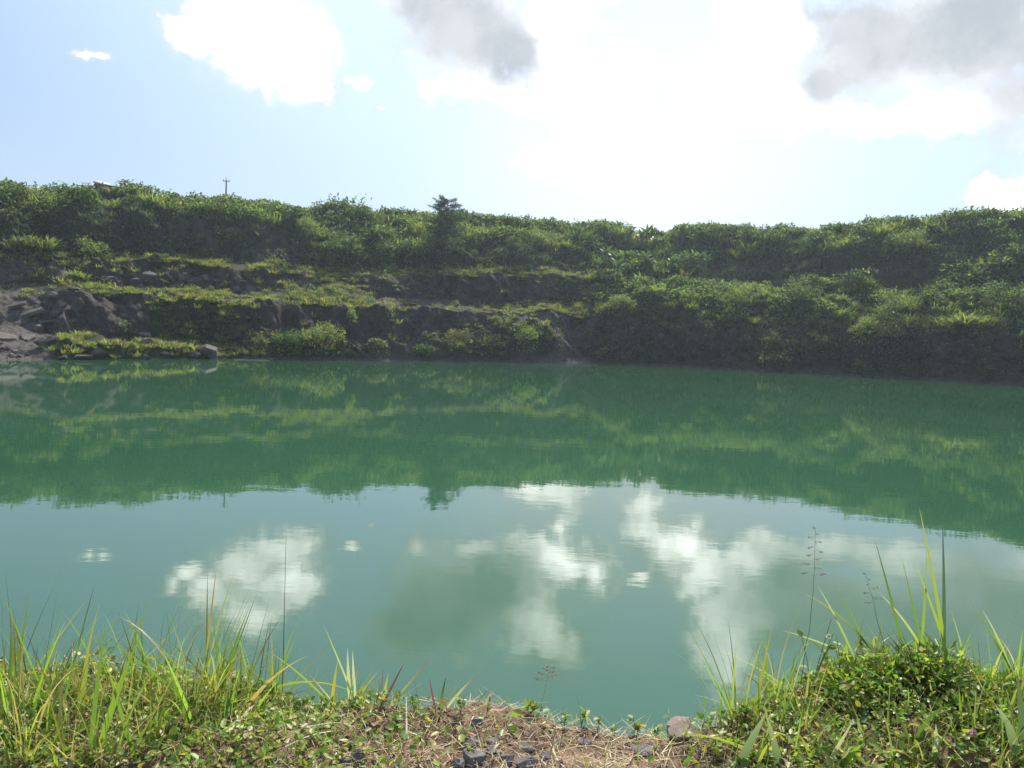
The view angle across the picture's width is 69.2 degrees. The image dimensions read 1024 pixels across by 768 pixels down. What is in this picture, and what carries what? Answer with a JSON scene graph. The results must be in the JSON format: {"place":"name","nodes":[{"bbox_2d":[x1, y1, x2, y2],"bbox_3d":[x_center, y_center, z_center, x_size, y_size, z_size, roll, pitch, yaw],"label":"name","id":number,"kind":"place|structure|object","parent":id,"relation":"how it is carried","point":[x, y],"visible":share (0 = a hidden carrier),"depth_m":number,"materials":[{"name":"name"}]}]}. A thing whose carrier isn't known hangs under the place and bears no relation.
{"place":"outdoors","nodes":[
{"label":"outdoors","id":0,"kind":"place"},
{"bbox_2d":[0,665,1022,767],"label":"bank ground","id":1,"kind":"structure","parent":0,"point":[969,757],"depth_m":2.83,"materials":[{"name":"soil"}]},
{"bbox_2d":[0,588,84,688],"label":"grass tuft","id":2,"kind":"object","parent":1,"relation":"on","point":[2,666],"visible":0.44,"depth_m":3.19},
{"bbox_2d":[0,657,129,767],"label":"grass tuft","id":3,"kind":"object","parent":1,"relation":"on","point":[58,737],"visible":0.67,"depth_m":2.63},
{"bbox_2d":[0,620,130,767],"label":"grass tuft","id":4,"kind":"object","parent":1,"relation":"on","point":[22,739],"visible":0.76,"depth_m":2.67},
{"bbox_2d":[0,589,145,718],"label":"grass tuft","id":5,"kind":"object","parent":1,"relation":"on","point":[30,663],"visible":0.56,"depth_m":3.00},
{"bbox_2d":[0,573,146,763],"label":"grass tuft","id":6,"kind":"object","parent":1,"relation":"on","point":[36,695],"visible":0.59,"depth_m":2.88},
{"bbox_2d":[0,584,192,732],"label":"grass tuft","id":7,"kind":"object","parent":1,"relation":"on","point":[85,669],"visible":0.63,"depth_m":2.89,"materials":[{"name":"plant"}]},
{"bbox_2d":[35,599,203,732],"bbox_3d":[-1.473,1.118,2.965,0.605,0.509,0.675,2,4,0],"label":"grass tuft","id":8,"kind":"object","parent":1,"relation":"on","point":[143,679],"visible":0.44,"depth_m":3.01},
{"bbox_2d":[33,623,217,767],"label":"grass tuft","id":9,"kind":"object","parent":1,"relation":"on","point":[93,725],"visible":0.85,"depth_m":2.61,"materials":[{"name":"plant"}]},
{"bbox_2d":[56,595,202,716],"bbox_3d":[-1.504,1.136,2.932,0.676,0.463,0.536,2,4,0],"label":"grass tuft","id":10,"kind":"object","parent":1,"relation":"on","point":[116,676],"visible":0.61,"depth_m":3.02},
{"bbox_2d":[69,665,199,747],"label":"grass tuft","id":11,"kind":"object","parent":1,"relation":"on","point":[150,729],"visible":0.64,"depth_m":2.70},
{"bbox_2d":[64,600,267,711],"bbox_3d":[-1.425,1.173,3.049,0.832,0.590,0.657,2,4,0],"label":"grass tuft","id":12,"kind":"object","parent":1,"relation":"on","point":[148,671],"visible":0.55,"depth_m":3.06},
{"bbox_2d":[76,612,287,726],"bbox_3d":[-1.265,1.121,2.949,0.675,0.453,0.636,2,4,0],"label":"grass tuft","id":13,"kind":"object","parent":1,"relation":"on","point":[191,717],"visible":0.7,"depth_m":2.92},
{"bbox_2d":[97,568,290,711],"bbox_3d":[-1.274,1.065,2.926,0.676,0.579,0.673,-1,5,-36],"label":"grass tuft","id":14,"kind":"object","parent":1,"relation":"on","point":[229,661],"visible":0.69,"depth_m":3.05,"materials":[{"name":"plant"}]},
{"bbox_2d":[165,671,252,744],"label":"grass tuft","id":15,"kind":"object","parent":1,"relation":"on","point":[230,709],"visible":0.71,"depth_m":2.83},
{"bbox_2d":[157,602,299,733],"bbox_3d":[-1.202,1.145,3.058,0.566,0.466,0.704,-2,6,-42],"label":"grass tuft","id":16,"kind":"object","parent":1,"relation":"on","point":[256,694],"visible":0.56,"depth_m":3.08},
{"bbox_2d":[168,617,344,710],"bbox_3d":[-1.100,1.177,3.126,0.544,0.432,0.763,6,6,43],"label":"grass tuft","id":17,"kind":"object","parent":1,"relation":"on","point":[277,679],"visible":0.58,"depth_m":3.18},
{"bbox_2d":[226,624,322,707],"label":"grass tuft","id":18,"kind":"object","parent":1,"relation":"on","point":[271,675],"visible":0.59,"depth_m":3.23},
{"bbox_2d":[282,553,285,691],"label":"dry stalk","id":19,"kind":"object","parent":1,"relation":"on","point":[284,616],"visible":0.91,"depth_m":3.18,"materials":[{"name":"plant"}]},
{"bbox_2d":[273,629,380,712],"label":"grass tuft","id":20,"kind":"object","parent":1,"relation":"on","point":[351,695],"visible":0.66,"depth_m":3.13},
{"bbox_2d":[350,749,364,761],"bbox_3d":[-0.557,1.343,2.683,0.054,0.052,0.047,2,4,-6],"label":"bank stone","id":21,"kind":"object","parent":1,"relation":"on","point":[357,755],"visible":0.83,"depth_m":2.67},
{"bbox_2d":[385,711,405,732],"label":"leafy weed","id":22,"kind":"object","parent":1,"relation":"on","point":[393,726],"visible":0.9,"depth_m":2.88,"materials":[{"name":"green plant"}]},
{"bbox_2d":[376,662,426,706],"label":"grass tuft","id":23,"kind":"object","parent":1,"relation":"on","point":[389,691],"visible":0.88,"depth_m":3.07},
{"bbox_2d":[427,677,474,714],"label":"grass tuft","id":24,"kind":"object","parent":1,"relation":"on","point":[446,700],"visible":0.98,"depth_m":2.98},
{"bbox_2d":[449,758,464,767],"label":"bank stone","id":25,"kind":"object","parent":1,"relation":"on","point":[459,764],"visible":0.99,"depth_m":2.62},
{"bbox_2d":[464,735,478,746],"bbox_3d":[-0.155,1.353,2.796,0.058,0.042,0.050,1,5,-17],"label":"bank stone","id":26,"kind":"object","parent":1,"relation":"on","point":[468,740],"visible":0.78,"depth_m":2.79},
{"bbox_2d":[463,747,486,767],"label":"bank stone","id":27,"kind":"object","parent":1,"relation":"on","point":[478,756],"visible":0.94,"depth_m":2.65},
{"bbox_2d":[469,715,483,726],"bbox_3d":[-0.138,1.317,2.896,0.053,0.034,0.037,-1,6,-38],"label":"bank stone","id":28,"kind":"object","parent":1,"relation":"on","point":[475,720],"visible":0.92,"depth_m":2.88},
{"bbox_2d":[500,753,514,767],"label":"bank stone","id":29,"kind":"object","parent":1,"relation":"on","point":[511,756],"visible":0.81,"depth_m":2.67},
{"bbox_2d":[0,618,1023,767],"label":"dry straw","id":30,"kind":"object","parent":1,"relation":"on","point":[514,742],"visible":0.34,"depth_m":2.82,"materials":[{"name":"plant"}]},
{"bbox_2d":[0,647,1023,767],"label":"ground cover","id":31,"kind":"object","parent":1,"relation":"on","point":[276,715],"visible":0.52,"depth_m":2.81,"materials":[{"name":"green plant"}]},
{"bbox_2d":[518,740,534,752],"bbox_3d":[0.045,1.374,2.800,0.078,0.025,0.051,6,6,41],"label":"bank stone","id":32,"kind":"object","parent":1,"relation":"on","point":[528,748],"visible":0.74,"depth_m":2.79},
{"bbox_2d":[515,755,538,767],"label":"bank stone","id":33,"kind":"object","parent":1,"relation":"on","point":[524,762],"visible":0.94,"depth_m":2.65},
{"bbox_2d":[522,698,538,714],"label":"leafy weed","id":34,"kind":"object","parent":1,"relation":"on","point":[530,703],"visible":0.88,"depth_m":3.02,"materials":[{"name":"green plant"}]},
{"bbox_2d":[577,737,590,745],"bbox_3d":[0.281,1.390,2.884,0.058,0.025,0.042,3,4,6],"label":"bank stone","id":35,"kind":"object","parent":1,"relation":"on","point":[581,740],"visible":0.98,"depth_m":2.88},
{"bbox_2d":[627,715,642,734],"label":"leafy weed","id":36,"kind":"object","parent":1,"relation":"on","point":[637,726],"visible":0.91,"depth_m":2.95,"materials":[{"name":"green plant"}]},
{"bbox_2d":[631,744,655,756],"bbox_3d":[0.498,1.389,2.817,0.102,0.032,0.076,0,5,-23],"label":"brown stone","id":37,"kind":"object","parent":1,"relation":"on","point":[642,746],"visible":0.83,"depth_m":2.80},
{"bbox_2d":[666,716,695,740],"bbox_3d":[0.662,1.366,2.921,0.127,0.064,0.121,1,4,-11],"label":"brown stone","id":38,"kind":"object","parent":1,"relation":"on","point":[674,724],"visible":0.87,"depth_m":2.90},
{"bbox_2d":[666,692,747,747],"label":"grass tuft","id":39,"kind":"object","parent":1,"relation":"on","point":[706,727],"visible":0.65,"depth_m":2.90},
{"bbox_2d":[711,740,723,760],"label":"leafy weed","id":40,"kind":"object","parent":1,"relation":"on","point":[715,750],"visible":0.95,"depth_m":2.75,"materials":[{"name":"green plant"}]},
{"bbox_2d":[682,715,781,767],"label":"grass tuft","id":41,"kind":"object","parent":1,"relation":"on","point":[747,747],"visible":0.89,"depth_m":2.69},
{"bbox_2d":[673,624,798,725],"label":"grass tuft","id":42,"kind":"object","parent":1,"relation":"on","point":[728,700],"visible":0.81,"depth_m":2.96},
{"bbox_2d":[735,698,759,722],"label":"leafy weed","id":43,"kind":"object","parent":1,"relation":"on","point":[752,701],"visible":0.88,"depth_m":2.94,"materials":[{"name":"green plant"}]},
{"bbox_2d":[723,611,812,708],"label":"grass tuft","id":44,"kind":"object","parent":1,"relation":"on","point":[767,679],"visible":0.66,"depth_m":3.14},
{"bbox_2d":[742,670,841,754],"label":"grass tuft","id":45,"kind":"object","parent":1,"relation":"on","point":[784,712],"visible":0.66,"depth_m":2.89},
{"bbox_2d":[764,654,836,720],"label":"grass tuft","id":46,"kind":"object","parent":1,"relation":"on","point":[798,700],"visible":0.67,"depth_m":3.06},
{"bbox_2d":[800,528,825,684],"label":"seed stalk","id":47,"kind":"object","parent":1,"relation":"on","point":[813,585],"visible":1,"depth_m":3.17,"materials":[{"name":"plant"}]},
{"bbox_2d":[797,621,836,686],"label":"leafy weed","id":48,"kind":"object","parent":1,"relation":"on","point":[825,654],"visible":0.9,"depth_m":3.19,"materials":[{"name":"green plant"}]},
{"bbox_2d":[772,702,862,767],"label":"grass tuft","id":49,"kind":"object","parent":1,"relation":"on","point":[850,755],"visible":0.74,"depth_m":2.74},
{"bbox_2d":[782,585,913,663],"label":"grass tuft","id":50,"kind":"object","parent":1,"relation":"on","point":[856,632],"visible":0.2,"depth_m":3.31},
{"bbox_2d":[793,618,938,675],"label":"grass tuft","id":51,"kind":"object","parent":1,"relation":"on","point":[878,645],"visible":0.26,"depth_m":3.25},
{"bbox_2d":[847,687,957,767],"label":"grass tuft","id":52,"kind":"object","parent":1,"relation":"on","point":[920,730],"visible":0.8,"depth_m":2.77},
{"bbox_2d":[799,629,1023,745],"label":"leafy mound","id":53,"kind":"object","parent":1,"relation":"on","point":[941,675],"visible":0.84,"depth_m":3.10,"materials":[{"name":"green plant"}]},
{"bbox_2d":[892,706,943,767],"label":"grass tuft","id":54,"kind":"object","parent":1,"relation":"on","point":[933,746],"visible":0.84,"depth_m":2.74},
{"bbox_2d":[874,509,972,667],"bbox_3d":[1.863,0.981,3.270,0.437,0.890,0.335,0,5,-30],"label":"grass tuft","id":55,"kind":"object","parent":1,"relation":"on","point":[941,624],"visible":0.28,"depth_m":3.28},
{"bbox_2d":[929,679,993,720],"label":"grass tuft","id":56,"kind":"object","parent":1,"relation":"on","point":[966,700],"visible":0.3,"depth_m":3.02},
{"bbox_2d":[906,607,1022,692],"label":"grass tuft","id":57,"kind":"object","parent":1,"relation":"on","point":[1006,677],"visible":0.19,"depth_m":3.19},
{"bbox_2d":[918,677,1023,767],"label":"grass tuft","id":58,"kind":"object","parent":1,"relation":"on","point":[975,741],"visible":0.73,"depth_m":2.83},
{"bbox_2d":[951,628,1023,704],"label":"grass tuft","id":59,"kind":"object","parent":1,"relation":"on","point":[1022,687],"visible":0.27,"depth_m":3.06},
{"bbox_2d":[963,601,1023,681],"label":"grass tuft","id":60,"kind":"object","parent":1,"relation":"on","point":[1006,660],"visible":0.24,"depth_m":3.25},
{"bbox_2d":[971,665,1023,767],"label":"grass tuft","id":61,"kind":"object","parent":1,"relation":"on","point":[1011,732],"visible":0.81,"depth_m":2.76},
{"bbox_2d":[0,358,1023,738],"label":"water","id":62,"kind":"structure","parent":0,"point":[602,540],"depth_m":23.22,"materials":[{"name":"liquid"}]},
{"bbox_2d":[0,195,1023,384],"bbox_3d":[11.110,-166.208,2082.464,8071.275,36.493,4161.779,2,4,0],"label":"quarry terrain","id":63,"kind":"structure","parent":0,"point":[88,309],"depth_m":126.81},
{"bbox_2d":[0,332,18,340],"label":"rock slab","id":64,"kind":"object","parent":63,"relation":"on","point":[7,337],"visible":1,"depth_m":92.21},
{"bbox_2d":[6,300,30,308],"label":"rock slab","id":65,"kind":"object","parent":63,"relation":"on","point":[19,304],"visible":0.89,"depth_m":99.73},
{"bbox_2d":[3,181,48,205],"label":"shrub","id":66,"kind":"object","parent":63,"relation":"on","point":[21,189],"visible":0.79,"depth_m":118.66,"materials":[{"name":"green plant"}]},
{"bbox_2d":[19,334,36,341],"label":"rock slab","id":67,"kind":"object","parent":63,"relation":"on","point":[28,338],"visible":1,"depth_m":93.83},
{"bbox_2d":[0,234,67,251],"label":"shrub","id":68,"kind":"object","parent":63,"relation":"on","point":[26,241],"depth_m":110.52,"materials":[{"name":"green plant"}]},
{"bbox_2d":[24,306,44,316],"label":"rock slab","id":69,"kind":"object","parent":63,"relation":"on","point":[34,311],"visible":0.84,"depth_m":99.71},
{"bbox_2d":[47,291,58,299],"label":"boulder","id":70,"kind":"object","parent":63,"relation":"on","point":[52,295],"visible":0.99,"depth_m":101.96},
{"bbox_2d":[41,180,100,204],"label":"shrub","id":71,"kind":"object","parent":63,"relation":"on","point":[70,191],"visible":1,"depth_m":118.14,"materials":[{"name":"green plant"}]},
{"bbox_2d":[62,268,92,282],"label":"grass tussock","id":72,"kind":"object","parent":63,"relation":"on","point":[74,275],"depth_m":108.44,"materials":[{"name":"green plant"}]},
{"bbox_2d":[70,235,112,259],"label":"shrub","id":73,"kind":"object","parent":63,"relation":"on","point":[83,241],"visible":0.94,"depth_m":115.20,"materials":[{"name":"green plant"}]},
{"bbox_2d":[92,348,110,355],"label":"boulder","id":74,"kind":"object","parent":63,"relation":"on","point":[98,352],"visible":1,"depth_m":93.36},
{"bbox_2d":[99,184,130,198],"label":"wall","id":75,"kind":"structure","parent":63,"relation":"on","point":[103,186],"depth_m":128.40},
{"bbox_2d":[139,271,155,283],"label":"boulder","id":76,"kind":"object","parent":63,"relation":"on","point":[147,276],"visible":1,"depth_m":114.54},
{"bbox_2d":[148,252,169,259],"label":"grass tussock","id":77,"kind":"object","parent":63,"relation":"on","point":[157,255],"depth_m":118.56,"materials":[{"name":"green plant"}]},
{"bbox_2d":[184,259,211,266],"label":"grass tussock","id":78,"kind":"object","parent":63,"relation":"on","point":[197,262],"depth_m":121.79,"materials":[{"name":"green plant"}]},
{"bbox_2d":[195,344,217,358],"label":"boulder","id":79,"kind":"object","parent":63,"relation":"on","point":[209,351],"visible":0.9,"depth_m":103.44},
{"bbox_2d":[200,199,226,219],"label":"shrub","id":80,"kind":"object","parent":63,"relation":"on","point":[216,206],"visible":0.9,"depth_m":131.59,"materials":[{"name":"green plant"}]},
{"bbox_2d":[241,327,274,352],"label":"shrub","id":81,"kind":"object","parent":63,"relation":"on","point":[258,337],"visible":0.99,"depth_m":109.72,"materials":[{"name":"green plant"}]},
{"bbox_2d":[271,328,305,357],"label":"shrub","id":82,"kind":"object","parent":63,"relation":"on","point":[286,339],"visible":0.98,"depth_m":109.95,"materials":[{"name":"green plant"}]},
{"bbox_2d":[296,215,327,248],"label":"shrub","id":83,"kind":"object","parent":63,"relation":"on","point":[314,230],"visible":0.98,"depth_m":137.33,"materials":[{"name":"green plant"}]},
{"bbox_2d":[298,320,347,355],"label":"shrub","id":84,"kind":"object","parent":63,"relation":"on","point":[318,328],"visible":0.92,"depth_m":111.78,"materials":[{"name":"green plant"}]},
{"bbox_2d":[321,230,363,266],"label":"shrub","id":85,"kind":"object","parent":63,"relation":"on","point":[332,243],"visible":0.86,"depth_m":136.18,"materials":[{"name":"green plant"}]},
{"bbox_2d":[338,204,373,220],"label":"shrub","id":86,"kind":"object","parent":63,"relation":"on","point":[367,211],"visible":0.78,"depth_m":146.79,"materials":[{"name":"green plant"}]},
{"bbox_2d":[364,336,387,356],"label":"shrub","id":87,"kind":"object","parent":63,"relation":"on","point":[372,341],"visible":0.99,"depth_m":115.49,"materials":[{"name":"green plant"}]},
{"bbox_2d":[367,237,397,266],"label":"shrub","id":88,"kind":"object","parent":63,"relation":"on","point":[380,244],"visible":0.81,"depth_m":141.30,"materials":[{"name":"green plant"}]},
{"bbox_2d":[413,343,436,356],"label":"shrub","id":89,"kind":"object","parent":63,"relation":"on","point":[430,348],"visible":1,"depth_m":120.12,"materials":[{"name":"green plant"}]},
{"bbox_2d":[424,194,471,256],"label":"layered tree","id":90,"kind":"object","parent":63,"relation":"on","point":[445,214],"visible":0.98,"depth_m":143.13,"materials":[{"name":"green plant"}]},
{"bbox_2d":[444,328,473,351],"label":"shrub","id":91,"kind":"object","parent":63,"relation":"on","point":[467,336],"visible":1,"depth_m":122.88,"materials":[{"name":"green plant"}]},
{"bbox_2d":[0,243,969,357],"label":"grass","id":92,"kind":"structure","parent":63,"relation":"on","point":[79,335],"depth_m":118.74,"materials":[{"name":"green plant"}]},
{"bbox_2d":[476,332,509,356],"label":"shrub","id":93,"kind":"object","parent":63,"relation":"on","point":[490,343],"visible":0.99,"depth_m":126.33,"materials":[{"name":"green plant"}]},
{"bbox_2d":[0,177,1023,332],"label":"hillside scrub","id":94,"kind":"object","parent":63,"relation":"on","point":[408,227],"visible":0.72,"depth_m":142.16,"materials":[{"name":"green plant"}]},
{"bbox_2d":[0,194,1023,375],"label":"cliff scrub","id":95,"kind":"object","parent":63,"relation":"on","point":[491,253],"visible":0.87,"depth_m":128.19,"materials":[{"name":"green plant"}]},
{"bbox_2d":[508,324,541,353],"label":"shrub","id":96,"kind":"object","parent":63,"relation":"on","point":[521,335],"visible":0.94,"depth_m":127.82,"materials":[{"name":"green plant"}]},
{"bbox_2d":[526,229,562,248],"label":"shrub","id":97,"kind":"object","parent":63,"relation":"on","point":[547,233],"visible":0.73,"depth_m":156.09,"materials":[{"name":"green plant"}]},
{"bbox_2d":[605,293,633,315],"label":"shrub","id":98,"kind":"object","parent":63,"relation":"on","point":[621,297],"visible":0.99,"depth_m":137.82,"materials":[{"name":"green plant"}]},
{"bbox_2d":[639,283,667,301],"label":"grass tussock","id":99,"kind":"object","parent":63,"relation":"on","point":[652,290],"depth_m":139.06,"materials":[{"name":"green plant"}]},
{"bbox_2d":[689,224,729,235],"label":"shrub","id":100,"kind":"object","parent":63,"relation":"on","point":[717,226],"visible":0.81,"depth_m":161.25,"materials":[{"name":"green plant"}]},
{"bbox_2d":[724,282,764,313],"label":"shrub","id":101,"kind":"object","parent":63,"relation":"on","point":[743,296],"visible":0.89,"depth_m":137.13,"materials":[{"name":"green plant"}]},
{"bbox_2d":[741,224,774,238],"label":"shrub","id":102,"kind":"object","parent":63,"relation":"on","point":[747,231],"visible":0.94,"depth_m":157.05,"materials":[{"name":"green plant"}]},
{"bbox_2d":[755,351,792,368],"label":"shrub","id":103,"kind":"object","parent":63,"relation":"on","point":[770,356],"visible":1,"depth_m":125.66,"materials":[{"name":"green plant"}]},
{"bbox_2d":[782,282,825,307],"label":"shrub","id":104,"kind":"object","parent":63,"relation":"on","point":[803,290],"visible":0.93,"depth_m":132.75,"materials":[{"name":"green plant"}]},
{"bbox_2d":[812,333,834,349],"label":"shrub","id":105,"kind":"object","parent":63,"relation":"on","point":[822,340],"visible":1,"depth_m":125.07,"materials":[{"name":"green plant"}]},
{"bbox_2d":[847,317,879,345],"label":"shrub","id":106,"kind":"object","parent":63,"relation":"on","point":[863,325],"visible":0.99,"depth_m":124.52,"materials":[{"name":"green plant"}]},
{"bbox_2d":[868,286,919,317],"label":"shrub","id":107,"kind":"object","parent":63,"relation":"on","point":[899,304],"visible":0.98,"depth_m":126.08,"materials":[{"name":"green plant"}]},
{"bbox_2d":[865,310,931,358],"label":"shrub","id":108,"kind":"object","parent":63,"relation":"on","point":[891,331],"visible":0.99,"depth_m":123.08,"materials":[{"name":"green plant"}]},
{"bbox_2d":[882,225,926,252],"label":"shrub","id":109,"kind":"object","parent":63,"relation":"on","point":[900,239],"visible":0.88,"depth_m":140.83,"materials":[{"name":"green plant"}]},
{"bbox_2d":[929,308,992,333],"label":"grass tussock","id":110,"kind":"object","parent":63,"relation":"on","point":[962,319],"depth_m":119.20,"materials":[{"name":"green plant"}]},
{"bbox_2d":[957,217,1019,237],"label":"shrub","id":111,"kind":"object","parent":63,"relation":"on","point":[987,221],"visible":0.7,"depth_m":140.15,"materials":[{"name":"green plant"}]},
{"bbox_2d":[979,276,1023,317],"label":"shrub","id":112,"kind":"object","parent":63,"relation":"on","point":[996,289],"visible":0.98,"depth_m":120.14,"materials":[{"name":"green plant"}]},
{"bbox_2d":[0,0,1023,232],"label":"sky","id":113,"kind":"structure","parent":0,"point":[664,114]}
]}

